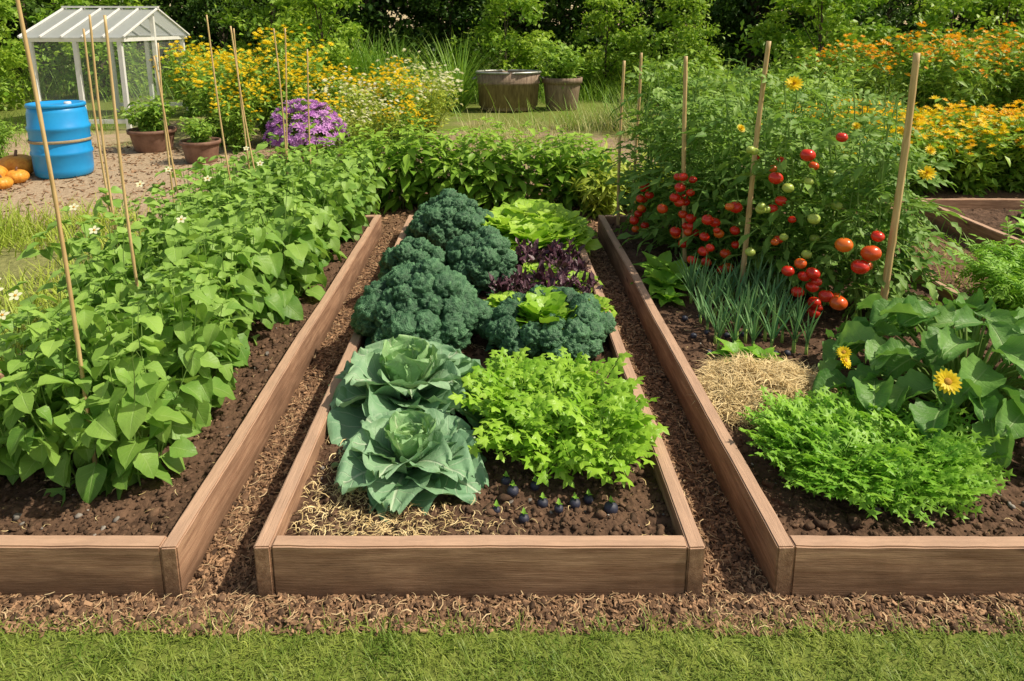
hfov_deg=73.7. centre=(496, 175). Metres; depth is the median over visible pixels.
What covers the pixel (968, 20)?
tree
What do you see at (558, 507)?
beetroot
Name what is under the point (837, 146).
green bush
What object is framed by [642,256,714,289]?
spinach
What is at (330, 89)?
wildflower clump
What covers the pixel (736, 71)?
tomato plant
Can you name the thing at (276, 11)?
shrub
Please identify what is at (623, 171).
yellow green clump
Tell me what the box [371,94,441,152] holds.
wildflower clump
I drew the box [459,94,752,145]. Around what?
dry grass
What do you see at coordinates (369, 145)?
pepper plant
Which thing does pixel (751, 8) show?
tree
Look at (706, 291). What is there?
leek
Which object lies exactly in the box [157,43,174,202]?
bamboo cane
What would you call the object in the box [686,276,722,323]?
leek
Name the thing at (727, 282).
leek
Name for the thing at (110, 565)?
raised bed
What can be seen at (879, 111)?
marigold plant
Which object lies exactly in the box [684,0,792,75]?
tree
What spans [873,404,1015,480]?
parsley
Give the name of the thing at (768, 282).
leek
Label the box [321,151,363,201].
bean plant
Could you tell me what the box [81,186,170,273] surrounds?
bean plant
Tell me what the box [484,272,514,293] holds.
purple basil
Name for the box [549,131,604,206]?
pepper plant
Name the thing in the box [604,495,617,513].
beetroot
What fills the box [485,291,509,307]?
lettuce
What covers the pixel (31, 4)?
shrub
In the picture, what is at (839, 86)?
green bush
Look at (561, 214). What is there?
lettuce
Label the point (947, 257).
path weeds
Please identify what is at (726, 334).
beetroot
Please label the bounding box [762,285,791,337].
leek
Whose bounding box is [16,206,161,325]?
bean plant
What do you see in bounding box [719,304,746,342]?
leek
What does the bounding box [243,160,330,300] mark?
bean plant
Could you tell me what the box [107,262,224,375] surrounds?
bean plant
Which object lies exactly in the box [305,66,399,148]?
wildflower clump
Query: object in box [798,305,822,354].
leek
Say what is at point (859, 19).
tree
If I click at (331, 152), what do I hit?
pepper plant
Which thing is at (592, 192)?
yellow green clump
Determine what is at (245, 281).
bean plant
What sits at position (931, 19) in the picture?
shrub
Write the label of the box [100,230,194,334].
bean plant
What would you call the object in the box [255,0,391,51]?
tree
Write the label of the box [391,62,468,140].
wildflower clump
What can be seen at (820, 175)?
tomato plant
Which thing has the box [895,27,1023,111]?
orange flower bush
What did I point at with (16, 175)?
pumpkin
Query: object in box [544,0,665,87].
shrub
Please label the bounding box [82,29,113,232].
bamboo cane
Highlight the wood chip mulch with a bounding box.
[0,142,1023,638]
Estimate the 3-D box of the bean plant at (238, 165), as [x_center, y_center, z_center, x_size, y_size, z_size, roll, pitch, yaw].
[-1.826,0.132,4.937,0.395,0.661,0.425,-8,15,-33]
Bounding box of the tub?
[472,69,544,111]
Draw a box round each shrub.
[0,0,70,110]
[0,0,125,91]
[24,0,177,98]
[95,0,197,83]
[175,0,263,58]
[205,0,343,91]
[245,0,352,69]
[258,0,390,99]
[383,0,509,85]
[437,0,568,85]
[446,0,561,95]
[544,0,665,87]
[566,0,660,96]
[630,0,746,89]
[637,0,759,79]
[731,0,890,104]
[736,0,913,88]
[779,0,900,106]
[801,0,969,89]
[878,0,1007,110]
[920,0,1023,107]
[946,0,1023,60]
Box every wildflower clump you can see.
[287,89,351,158]
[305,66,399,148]
[313,65,381,139]
[334,87,408,153]
[347,56,438,129]
[354,67,432,143]
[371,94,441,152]
[376,48,462,131]
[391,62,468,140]
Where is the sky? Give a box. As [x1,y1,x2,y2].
[100,0,957,27]
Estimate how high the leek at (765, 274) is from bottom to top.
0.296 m
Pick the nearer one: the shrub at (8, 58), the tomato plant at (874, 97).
the tomato plant at (874, 97)
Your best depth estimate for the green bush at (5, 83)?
10.07 m
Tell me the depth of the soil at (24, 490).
2.16 m
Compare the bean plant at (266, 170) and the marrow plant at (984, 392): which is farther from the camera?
the bean plant at (266, 170)
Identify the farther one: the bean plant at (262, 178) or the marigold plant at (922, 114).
the marigold plant at (922, 114)
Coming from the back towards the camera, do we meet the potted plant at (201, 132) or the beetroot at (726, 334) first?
the potted plant at (201, 132)
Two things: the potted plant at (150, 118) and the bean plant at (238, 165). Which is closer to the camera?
the bean plant at (238, 165)
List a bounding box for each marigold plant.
[761,103,834,160]
[824,114,901,197]
[831,99,905,163]
[849,95,942,140]
[852,98,899,112]
[853,106,964,193]
[893,116,986,195]
[912,103,980,160]
[915,100,987,124]
[917,98,994,179]
[926,114,1023,196]
[959,107,1023,192]
[967,108,1019,177]
[973,104,1023,123]
[979,99,1023,131]
[995,111,1023,142]
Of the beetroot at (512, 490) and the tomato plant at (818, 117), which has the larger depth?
the tomato plant at (818, 117)
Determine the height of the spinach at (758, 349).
0.062 m
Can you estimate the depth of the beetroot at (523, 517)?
1.99 m
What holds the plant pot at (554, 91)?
on the ground at (38, 187)
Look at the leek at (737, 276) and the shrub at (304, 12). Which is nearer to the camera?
the leek at (737, 276)
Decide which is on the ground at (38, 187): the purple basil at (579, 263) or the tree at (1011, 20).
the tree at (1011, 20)
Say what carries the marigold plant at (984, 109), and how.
on the ground at (38, 187)
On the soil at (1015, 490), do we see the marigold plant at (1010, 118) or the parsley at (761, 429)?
the parsley at (761, 429)
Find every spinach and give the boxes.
[630,264,697,295]
[633,251,685,275]
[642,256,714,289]
[651,285,688,306]
[707,337,761,362]
[740,343,786,369]
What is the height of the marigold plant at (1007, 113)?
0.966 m
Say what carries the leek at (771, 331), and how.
on the soil at (1015, 490)
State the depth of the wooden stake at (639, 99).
4.90 m
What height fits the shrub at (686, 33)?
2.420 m
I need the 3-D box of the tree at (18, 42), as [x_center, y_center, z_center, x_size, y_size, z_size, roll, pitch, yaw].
[-14.969,-6.796,20.207,5.783,7.980,6.183,-11,16,-41]
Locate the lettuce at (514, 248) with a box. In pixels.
[510,244,530,263]
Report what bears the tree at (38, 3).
on the ground at (38, 187)
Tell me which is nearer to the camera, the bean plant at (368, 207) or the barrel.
the bean plant at (368, 207)
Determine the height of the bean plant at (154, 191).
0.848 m
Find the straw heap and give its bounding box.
[683,346,848,432]
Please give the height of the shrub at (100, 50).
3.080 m
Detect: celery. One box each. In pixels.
[448,359,568,451]
[460,390,588,473]
[465,347,544,410]
[492,393,621,485]
[493,357,610,446]
[496,353,586,390]
[531,386,669,487]
[532,346,619,410]
[533,352,660,443]
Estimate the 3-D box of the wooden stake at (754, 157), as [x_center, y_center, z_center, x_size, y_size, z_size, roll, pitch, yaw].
[1.316,0.033,3.504,0.042,1.421,0.039,2,12,0]
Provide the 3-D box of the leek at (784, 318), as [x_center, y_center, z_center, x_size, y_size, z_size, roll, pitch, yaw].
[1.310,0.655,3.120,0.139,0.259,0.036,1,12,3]
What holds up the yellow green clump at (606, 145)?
on the ground at (38, 187)
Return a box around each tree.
[0,0,62,80]
[3,22,22,76]
[6,0,180,80]
[11,0,151,69]
[112,0,269,51]
[162,0,267,51]
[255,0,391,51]
[268,0,445,66]
[375,0,477,68]
[409,0,616,63]
[498,0,587,69]
[520,0,689,67]
[608,0,748,67]
[676,0,864,78]
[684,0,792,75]
[731,1,893,63]
[791,0,947,39]
[894,0,1022,47]
[911,4,1012,32]
[981,3,1022,33]
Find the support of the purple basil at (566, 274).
on the soil at (525, 494)
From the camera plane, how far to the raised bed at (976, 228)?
5.17 m
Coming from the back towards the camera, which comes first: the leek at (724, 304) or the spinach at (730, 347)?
the leek at (724, 304)
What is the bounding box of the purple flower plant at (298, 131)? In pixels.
[253,87,349,151]
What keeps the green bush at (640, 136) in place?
on the ground at (38, 187)
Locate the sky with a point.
(389, 12)
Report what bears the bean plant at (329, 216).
on the soil at (24, 490)
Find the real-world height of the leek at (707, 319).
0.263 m
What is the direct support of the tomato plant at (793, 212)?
on the soil at (1015, 490)
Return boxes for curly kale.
[350,257,492,350]
[378,236,447,278]
[404,188,493,249]
[445,225,517,295]
[477,284,616,368]
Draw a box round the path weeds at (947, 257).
[834,211,997,304]
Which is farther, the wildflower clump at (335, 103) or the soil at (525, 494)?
the wildflower clump at (335, 103)
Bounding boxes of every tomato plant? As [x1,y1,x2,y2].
[598,63,691,249]
[617,65,746,263]
[629,57,731,238]
[657,80,796,280]
[687,68,788,256]
[690,58,817,238]
[705,73,869,315]
[709,86,832,277]
[748,77,872,250]
[758,83,904,300]
[769,67,874,222]
[775,102,966,323]
[806,86,930,280]
[824,99,971,317]
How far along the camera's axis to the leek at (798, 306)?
3.19 m
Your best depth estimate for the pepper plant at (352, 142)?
5.95 m
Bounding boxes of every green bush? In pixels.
[0,76,21,122]
[0,118,24,157]
[184,41,265,78]
[618,104,725,181]
[624,43,732,120]
[656,84,768,144]
[671,117,762,201]
[696,58,786,112]
[744,109,838,194]
[746,66,870,112]
[755,44,888,109]
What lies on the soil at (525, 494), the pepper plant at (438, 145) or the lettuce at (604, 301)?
the lettuce at (604, 301)
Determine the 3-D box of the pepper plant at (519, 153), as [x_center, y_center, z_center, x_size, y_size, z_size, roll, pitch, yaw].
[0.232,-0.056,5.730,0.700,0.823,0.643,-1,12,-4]
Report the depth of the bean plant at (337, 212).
4.15 m
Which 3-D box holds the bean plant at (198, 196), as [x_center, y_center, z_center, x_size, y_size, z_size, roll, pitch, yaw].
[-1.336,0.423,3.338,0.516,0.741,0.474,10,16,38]
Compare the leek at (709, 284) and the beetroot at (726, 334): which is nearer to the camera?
the beetroot at (726, 334)
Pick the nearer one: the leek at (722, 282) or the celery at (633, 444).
the celery at (633, 444)
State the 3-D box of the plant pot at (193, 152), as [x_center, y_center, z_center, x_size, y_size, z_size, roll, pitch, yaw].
[-3.380,-0.285,7.817,0.445,0.250,0.443,0,12,0]
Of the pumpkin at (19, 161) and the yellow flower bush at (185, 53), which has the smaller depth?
the pumpkin at (19, 161)
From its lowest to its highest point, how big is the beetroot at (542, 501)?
0.044 m
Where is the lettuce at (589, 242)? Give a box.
[539,221,603,259]
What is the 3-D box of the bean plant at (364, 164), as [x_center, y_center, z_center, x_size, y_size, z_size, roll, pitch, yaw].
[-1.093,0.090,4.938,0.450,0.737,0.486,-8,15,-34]
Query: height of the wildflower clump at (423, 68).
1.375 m
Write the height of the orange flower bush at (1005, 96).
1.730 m
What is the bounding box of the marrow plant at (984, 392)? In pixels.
[811,288,1023,468]
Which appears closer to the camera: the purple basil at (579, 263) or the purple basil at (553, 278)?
the purple basil at (553, 278)
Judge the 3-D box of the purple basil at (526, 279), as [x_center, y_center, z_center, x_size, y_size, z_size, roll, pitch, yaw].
[0.143,0.588,3.482,0.213,0.232,0.279,1,12,4]
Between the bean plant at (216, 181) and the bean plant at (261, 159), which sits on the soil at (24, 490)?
the bean plant at (216, 181)
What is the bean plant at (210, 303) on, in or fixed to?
on the soil at (24, 490)
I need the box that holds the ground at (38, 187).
[0,29,1023,680]
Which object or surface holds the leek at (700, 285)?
on the soil at (1015, 490)
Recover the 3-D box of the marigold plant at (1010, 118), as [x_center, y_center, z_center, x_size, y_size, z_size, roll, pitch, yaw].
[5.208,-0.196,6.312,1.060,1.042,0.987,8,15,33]
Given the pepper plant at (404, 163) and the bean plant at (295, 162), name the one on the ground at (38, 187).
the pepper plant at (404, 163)
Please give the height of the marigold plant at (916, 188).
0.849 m
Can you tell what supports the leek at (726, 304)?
on the soil at (1015, 490)
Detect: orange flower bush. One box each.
[796,32,895,110]
[857,21,1001,114]
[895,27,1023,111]
[968,22,1023,113]
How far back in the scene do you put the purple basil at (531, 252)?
3.94 m
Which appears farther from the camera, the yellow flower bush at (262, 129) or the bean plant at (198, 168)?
the yellow flower bush at (262, 129)
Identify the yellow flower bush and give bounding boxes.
[149,36,219,116]
[169,48,270,146]
[170,45,253,122]
[173,45,272,118]
[201,79,277,152]
[221,49,306,143]
[227,23,333,92]
[243,67,316,136]
[278,51,355,114]
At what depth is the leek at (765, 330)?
3.13 m
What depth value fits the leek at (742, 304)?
3.19 m
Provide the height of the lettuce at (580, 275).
0.082 m
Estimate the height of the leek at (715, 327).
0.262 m
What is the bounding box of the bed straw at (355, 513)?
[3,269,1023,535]
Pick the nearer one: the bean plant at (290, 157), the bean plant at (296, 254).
the bean plant at (296, 254)
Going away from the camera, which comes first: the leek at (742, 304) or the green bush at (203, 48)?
the leek at (742, 304)
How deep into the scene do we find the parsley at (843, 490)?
2.05 m
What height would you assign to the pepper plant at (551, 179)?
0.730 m
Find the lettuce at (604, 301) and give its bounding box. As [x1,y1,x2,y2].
[590,293,617,317]
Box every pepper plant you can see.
[299,125,377,172]
[336,124,390,172]
[342,126,394,204]
[358,128,416,206]
[370,123,436,214]
[388,118,446,203]
[404,125,464,207]
[412,126,479,192]
[426,129,494,204]
[449,116,508,198]
[460,125,520,210]
[480,127,542,197]
[484,121,562,203]
[522,127,579,201]
[534,125,593,210]
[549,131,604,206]
[554,133,628,213]
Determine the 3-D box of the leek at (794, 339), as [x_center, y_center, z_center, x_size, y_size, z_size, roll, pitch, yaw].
[1.291,0.674,3.009,0.238,0.276,0.053,0,12,1]
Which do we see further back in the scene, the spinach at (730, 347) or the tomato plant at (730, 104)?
the tomato plant at (730, 104)
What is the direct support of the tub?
on the ground at (38, 187)
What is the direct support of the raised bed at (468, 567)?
on the ground at (38, 187)
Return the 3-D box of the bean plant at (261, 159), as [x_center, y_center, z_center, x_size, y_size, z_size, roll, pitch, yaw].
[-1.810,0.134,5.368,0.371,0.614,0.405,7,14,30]
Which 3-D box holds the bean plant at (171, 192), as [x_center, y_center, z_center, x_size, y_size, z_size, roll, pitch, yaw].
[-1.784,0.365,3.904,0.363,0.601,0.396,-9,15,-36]
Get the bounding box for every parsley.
[736,396,845,471]
[739,410,875,498]
[743,385,844,451]
[766,399,909,484]
[769,410,929,518]
[773,384,895,440]
[806,382,915,442]
[814,400,941,488]
[814,430,955,527]
[837,383,981,458]
[843,407,974,481]
[852,421,1008,522]
[862,413,1005,499]
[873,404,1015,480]
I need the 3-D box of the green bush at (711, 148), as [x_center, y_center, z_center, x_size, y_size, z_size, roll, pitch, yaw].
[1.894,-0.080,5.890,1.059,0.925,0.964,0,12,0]
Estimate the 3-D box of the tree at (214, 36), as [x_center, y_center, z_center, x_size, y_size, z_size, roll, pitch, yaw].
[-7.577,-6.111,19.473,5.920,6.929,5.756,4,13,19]
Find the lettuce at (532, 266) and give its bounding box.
[519,262,558,283]
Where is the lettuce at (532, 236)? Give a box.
[502,216,578,259]
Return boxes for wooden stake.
[616,61,625,224]
[631,53,642,214]
[682,56,687,263]
[739,41,770,297]
[880,53,920,299]
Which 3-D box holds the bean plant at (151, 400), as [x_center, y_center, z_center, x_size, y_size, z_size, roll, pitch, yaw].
[-1.116,0.726,2.112,0.450,0.708,0.382,0,12,0]
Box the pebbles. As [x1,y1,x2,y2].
[13,327,1023,535]
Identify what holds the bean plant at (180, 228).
on the soil at (24, 490)
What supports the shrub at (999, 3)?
on the ground at (38, 187)
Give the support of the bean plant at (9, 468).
on the soil at (24, 490)
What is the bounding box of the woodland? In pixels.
[23,0,985,71]
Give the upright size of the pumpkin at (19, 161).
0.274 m
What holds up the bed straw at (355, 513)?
on the soil at (525, 494)
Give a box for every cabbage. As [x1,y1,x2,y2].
[324,334,489,453]
[331,408,488,523]
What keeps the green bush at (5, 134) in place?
on the ground at (38, 187)
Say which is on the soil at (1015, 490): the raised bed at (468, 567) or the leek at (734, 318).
the leek at (734, 318)
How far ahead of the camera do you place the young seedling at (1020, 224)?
4.84 m
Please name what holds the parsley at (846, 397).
on the soil at (1015, 490)
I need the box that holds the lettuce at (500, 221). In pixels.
[483,205,549,243]
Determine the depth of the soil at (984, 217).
5.27 m
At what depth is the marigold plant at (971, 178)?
6.21 m
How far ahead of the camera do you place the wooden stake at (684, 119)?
3.87 m
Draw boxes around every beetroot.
[493,499,499,512]
[501,471,510,484]
[507,480,518,496]
[518,507,528,523]
[530,476,539,490]
[537,491,547,507]
[554,498,562,512]
[569,492,580,508]
[584,489,592,504]
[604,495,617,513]
[690,333,696,337]
[724,332,729,337]
[784,350,790,355]
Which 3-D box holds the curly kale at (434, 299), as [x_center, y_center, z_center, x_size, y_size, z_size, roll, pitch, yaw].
[-0.345,0.577,3.138,0.639,0.426,0.616,-11,16,-41]
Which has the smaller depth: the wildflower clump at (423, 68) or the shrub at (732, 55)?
the wildflower clump at (423, 68)
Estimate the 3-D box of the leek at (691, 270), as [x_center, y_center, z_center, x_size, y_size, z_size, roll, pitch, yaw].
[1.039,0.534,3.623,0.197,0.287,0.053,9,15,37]
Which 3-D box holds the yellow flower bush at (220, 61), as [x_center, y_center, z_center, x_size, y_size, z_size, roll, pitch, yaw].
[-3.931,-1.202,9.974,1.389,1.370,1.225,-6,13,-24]
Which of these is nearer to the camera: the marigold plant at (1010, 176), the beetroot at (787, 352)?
the beetroot at (787, 352)
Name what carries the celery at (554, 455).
on the soil at (525, 494)
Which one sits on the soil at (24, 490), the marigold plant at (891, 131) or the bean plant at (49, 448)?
the bean plant at (49, 448)
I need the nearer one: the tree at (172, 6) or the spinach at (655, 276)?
the spinach at (655, 276)
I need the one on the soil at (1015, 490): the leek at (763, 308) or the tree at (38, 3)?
the leek at (763, 308)
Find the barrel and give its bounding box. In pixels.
[24,100,93,178]
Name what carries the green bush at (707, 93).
on the ground at (38, 187)
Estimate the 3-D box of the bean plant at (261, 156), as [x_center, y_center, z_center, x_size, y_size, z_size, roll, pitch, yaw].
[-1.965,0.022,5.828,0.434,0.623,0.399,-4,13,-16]
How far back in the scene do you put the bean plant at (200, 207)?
3.75 m
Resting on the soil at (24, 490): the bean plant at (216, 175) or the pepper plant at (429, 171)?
the bean plant at (216, 175)
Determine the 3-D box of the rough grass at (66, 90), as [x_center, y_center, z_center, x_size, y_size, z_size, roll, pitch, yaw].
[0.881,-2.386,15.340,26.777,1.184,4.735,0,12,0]
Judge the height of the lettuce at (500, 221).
0.209 m
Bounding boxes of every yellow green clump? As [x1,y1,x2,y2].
[560,150,614,206]
[567,159,630,219]
[574,141,633,170]
[598,159,638,211]
[616,147,674,210]
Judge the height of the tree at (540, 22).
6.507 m
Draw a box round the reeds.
[300,15,539,110]
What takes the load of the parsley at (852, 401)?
on the soil at (1015, 490)
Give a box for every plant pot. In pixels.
[126,126,176,152]
[179,137,220,163]
[274,145,325,161]
[542,76,582,110]
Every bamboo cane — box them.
[15,0,97,464]
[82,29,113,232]
[88,15,118,246]
[103,15,138,286]
[153,56,180,203]
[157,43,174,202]
[206,15,230,184]
[230,26,256,179]
[233,28,250,176]
[273,28,287,172]
[284,28,287,158]
[307,49,311,170]
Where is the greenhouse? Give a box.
[17,6,189,128]
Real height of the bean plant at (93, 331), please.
0.850 m
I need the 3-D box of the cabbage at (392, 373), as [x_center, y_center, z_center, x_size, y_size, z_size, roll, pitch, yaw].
[-0.318,0.775,2.600,0.680,0.303,0.708,-5,13,-22]
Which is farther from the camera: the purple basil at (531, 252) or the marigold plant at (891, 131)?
the marigold plant at (891, 131)
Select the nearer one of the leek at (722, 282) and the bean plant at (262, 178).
the leek at (722, 282)
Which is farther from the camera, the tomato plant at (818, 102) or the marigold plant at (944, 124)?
the marigold plant at (944, 124)
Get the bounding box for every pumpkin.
[0,150,33,173]
[0,165,7,175]
[0,175,13,189]
[5,167,29,183]
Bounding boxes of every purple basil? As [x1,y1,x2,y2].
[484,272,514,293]
[503,265,536,293]
[504,271,544,293]
[511,237,539,268]
[517,239,549,267]
[529,268,577,287]
[530,259,557,286]
[538,239,564,261]
[543,247,581,281]
[554,237,584,272]
[554,267,589,291]
[567,255,590,272]
[569,271,602,294]
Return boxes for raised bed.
[0,215,381,598]
[254,215,704,599]
[598,215,1023,598]
[912,198,1023,256]
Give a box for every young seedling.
[1000,216,1023,232]
[1008,201,1023,216]
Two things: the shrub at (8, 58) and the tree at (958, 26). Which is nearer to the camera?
the shrub at (8, 58)
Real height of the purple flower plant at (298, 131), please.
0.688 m
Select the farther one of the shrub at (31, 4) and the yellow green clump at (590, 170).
the shrub at (31, 4)
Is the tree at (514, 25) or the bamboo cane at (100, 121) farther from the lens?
the tree at (514, 25)
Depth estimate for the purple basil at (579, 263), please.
3.83 m
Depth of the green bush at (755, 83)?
9.02 m
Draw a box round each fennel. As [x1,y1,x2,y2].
[937,216,1023,309]
[977,245,1023,310]
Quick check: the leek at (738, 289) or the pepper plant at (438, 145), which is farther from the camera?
the pepper plant at (438, 145)
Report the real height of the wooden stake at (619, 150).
1.260 m
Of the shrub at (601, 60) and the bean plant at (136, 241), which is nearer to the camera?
the bean plant at (136, 241)
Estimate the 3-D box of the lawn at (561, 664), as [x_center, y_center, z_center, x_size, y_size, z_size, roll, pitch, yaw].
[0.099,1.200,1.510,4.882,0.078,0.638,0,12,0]
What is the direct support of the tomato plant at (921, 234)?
on the soil at (1015, 490)
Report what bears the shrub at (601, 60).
on the ground at (38, 187)
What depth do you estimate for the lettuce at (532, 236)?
4.32 m
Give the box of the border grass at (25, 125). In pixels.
[0,108,123,158]
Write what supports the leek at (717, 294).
on the soil at (1015, 490)
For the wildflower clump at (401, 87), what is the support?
on the ground at (38, 187)
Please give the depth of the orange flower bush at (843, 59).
9.94 m
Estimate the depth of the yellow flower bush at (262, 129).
8.95 m
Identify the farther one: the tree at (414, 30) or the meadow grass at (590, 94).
the tree at (414, 30)
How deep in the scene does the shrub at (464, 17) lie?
16.68 m
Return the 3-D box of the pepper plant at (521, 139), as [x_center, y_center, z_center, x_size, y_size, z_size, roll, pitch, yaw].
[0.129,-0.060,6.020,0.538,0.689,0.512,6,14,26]
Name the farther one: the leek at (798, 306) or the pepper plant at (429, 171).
the pepper plant at (429, 171)
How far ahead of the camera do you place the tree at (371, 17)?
17.99 m
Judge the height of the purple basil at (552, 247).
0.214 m
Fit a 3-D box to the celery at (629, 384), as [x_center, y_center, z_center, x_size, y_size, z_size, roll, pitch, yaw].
[0.356,0.797,2.357,0.437,0.275,0.451,-3,13,-12]
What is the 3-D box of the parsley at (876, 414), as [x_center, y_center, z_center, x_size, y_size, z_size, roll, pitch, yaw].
[1.240,0.867,2.222,0.422,0.194,0.426,2,12,9]
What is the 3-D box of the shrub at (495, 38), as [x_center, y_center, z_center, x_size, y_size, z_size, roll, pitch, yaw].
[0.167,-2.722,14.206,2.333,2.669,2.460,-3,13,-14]
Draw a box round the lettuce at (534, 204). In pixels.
[492,197,572,232]
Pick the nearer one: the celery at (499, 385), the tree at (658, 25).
the celery at (499, 385)
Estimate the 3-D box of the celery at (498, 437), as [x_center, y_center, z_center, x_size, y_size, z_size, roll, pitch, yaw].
[0.083,0.838,2.264,0.428,0.233,0.412,0,12,0]
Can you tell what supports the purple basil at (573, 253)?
on the soil at (525, 494)
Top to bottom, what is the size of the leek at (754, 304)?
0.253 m
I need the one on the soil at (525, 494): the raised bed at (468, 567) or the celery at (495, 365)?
the celery at (495, 365)
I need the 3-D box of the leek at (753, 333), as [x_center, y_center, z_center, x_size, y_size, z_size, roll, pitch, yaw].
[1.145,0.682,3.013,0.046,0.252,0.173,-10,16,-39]
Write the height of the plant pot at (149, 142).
0.270 m
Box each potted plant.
[112,94,187,131]
[177,116,220,142]
[531,39,586,88]
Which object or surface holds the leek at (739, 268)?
on the soil at (1015, 490)
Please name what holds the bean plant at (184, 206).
on the soil at (24, 490)
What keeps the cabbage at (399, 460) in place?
on the soil at (525, 494)
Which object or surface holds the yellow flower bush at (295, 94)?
on the ground at (38, 187)
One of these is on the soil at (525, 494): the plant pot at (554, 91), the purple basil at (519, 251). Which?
the purple basil at (519, 251)
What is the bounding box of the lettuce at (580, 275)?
[557,270,602,292]
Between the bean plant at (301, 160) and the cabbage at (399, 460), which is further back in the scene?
the bean plant at (301, 160)
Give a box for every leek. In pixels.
[675,253,704,295]
[675,255,703,303]
[678,273,720,300]
[684,260,715,310]
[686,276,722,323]
[692,287,721,329]
[693,255,719,283]
[696,265,720,294]
[696,267,719,304]
[701,294,729,343]
[703,285,740,325]
[704,303,735,349]
[706,265,729,318]
[708,263,736,304]
[710,286,743,333]
[712,261,748,303]
[713,263,738,303]
[718,267,746,321]
[719,290,761,339]
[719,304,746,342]
[722,285,768,330]
[727,258,741,296]
[727,285,768,343]
[729,281,752,324]
[730,255,754,281]
[731,261,764,298]
[733,271,769,295]
[737,277,768,318]
[738,281,763,323]
[739,303,772,345]
[744,291,787,341]
[745,254,768,285]
[746,250,780,293]
[749,284,774,330]
[751,263,788,317]
[752,258,776,290]
[753,295,792,346]
[754,277,784,313]
[755,277,789,325]
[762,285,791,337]
[766,260,787,299]
[773,296,797,342]
[774,281,807,314]
[774,298,819,353]
[782,287,818,323]
[782,295,811,342]
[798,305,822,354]
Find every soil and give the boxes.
[0,226,367,536]
[285,243,675,535]
[609,224,1023,536]
[945,208,1023,238]
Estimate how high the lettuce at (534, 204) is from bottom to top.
0.218 m
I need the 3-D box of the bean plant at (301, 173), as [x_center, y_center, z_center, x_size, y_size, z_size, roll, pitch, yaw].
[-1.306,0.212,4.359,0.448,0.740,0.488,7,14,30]
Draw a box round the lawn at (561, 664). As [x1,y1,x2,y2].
[0,600,1023,680]
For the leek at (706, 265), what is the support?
on the soil at (1015, 490)
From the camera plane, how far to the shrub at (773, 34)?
11.22 m
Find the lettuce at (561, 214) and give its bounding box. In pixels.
[511,206,597,242]
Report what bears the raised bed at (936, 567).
on the ground at (38, 187)
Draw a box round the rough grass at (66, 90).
[6,44,905,101]
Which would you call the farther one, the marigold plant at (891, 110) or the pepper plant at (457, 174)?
the marigold plant at (891, 110)
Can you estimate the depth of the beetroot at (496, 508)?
2.02 m
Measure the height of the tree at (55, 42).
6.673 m
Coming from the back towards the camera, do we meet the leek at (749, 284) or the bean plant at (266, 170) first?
the bean plant at (266, 170)
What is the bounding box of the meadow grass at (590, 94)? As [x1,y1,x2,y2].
[332,65,869,130]
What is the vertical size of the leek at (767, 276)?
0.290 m
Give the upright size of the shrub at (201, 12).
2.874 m
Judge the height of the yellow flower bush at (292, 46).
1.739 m
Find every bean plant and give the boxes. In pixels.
[0,203,110,375]
[0,278,144,506]
[0,282,92,444]
[0,305,66,484]
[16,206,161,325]
[35,225,178,459]
[62,294,220,503]
[65,181,173,326]
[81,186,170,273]
[81,221,198,313]
[96,262,254,442]
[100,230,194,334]
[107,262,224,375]
[121,166,212,263]
[137,175,236,285]
[137,197,195,257]
[139,157,228,217]
[149,215,245,406]
[151,222,261,374]
[153,185,207,233]
[159,191,261,273]
[161,174,263,247]
[163,190,230,259]
[176,204,284,344]
[181,155,247,213]
[192,164,248,203]
[198,158,273,214]
[200,168,286,225]
[208,159,276,206]
[208,186,280,238]
[214,175,327,324]
[220,151,274,191]
[225,146,303,227]
[229,132,300,187]
[231,153,262,174]
[240,141,286,174]
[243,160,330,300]
[244,150,294,187]
[246,153,341,214]
[264,143,325,188]
[271,148,324,185]
[272,174,339,274]
[274,147,357,251]
[284,173,355,262]
[291,140,327,174]
[316,138,376,226]
[319,149,375,241]
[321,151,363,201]
[343,150,386,214]
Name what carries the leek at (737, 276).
on the soil at (1015, 490)
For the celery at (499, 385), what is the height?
0.246 m
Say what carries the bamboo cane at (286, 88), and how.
on the soil at (24, 490)
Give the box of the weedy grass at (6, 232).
[0,191,160,360]
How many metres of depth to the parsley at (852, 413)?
2.25 m
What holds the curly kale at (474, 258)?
on the soil at (525, 494)
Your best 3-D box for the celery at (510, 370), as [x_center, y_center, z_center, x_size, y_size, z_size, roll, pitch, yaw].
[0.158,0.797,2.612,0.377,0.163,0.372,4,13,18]
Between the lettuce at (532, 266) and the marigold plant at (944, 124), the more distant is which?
the marigold plant at (944, 124)
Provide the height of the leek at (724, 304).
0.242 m

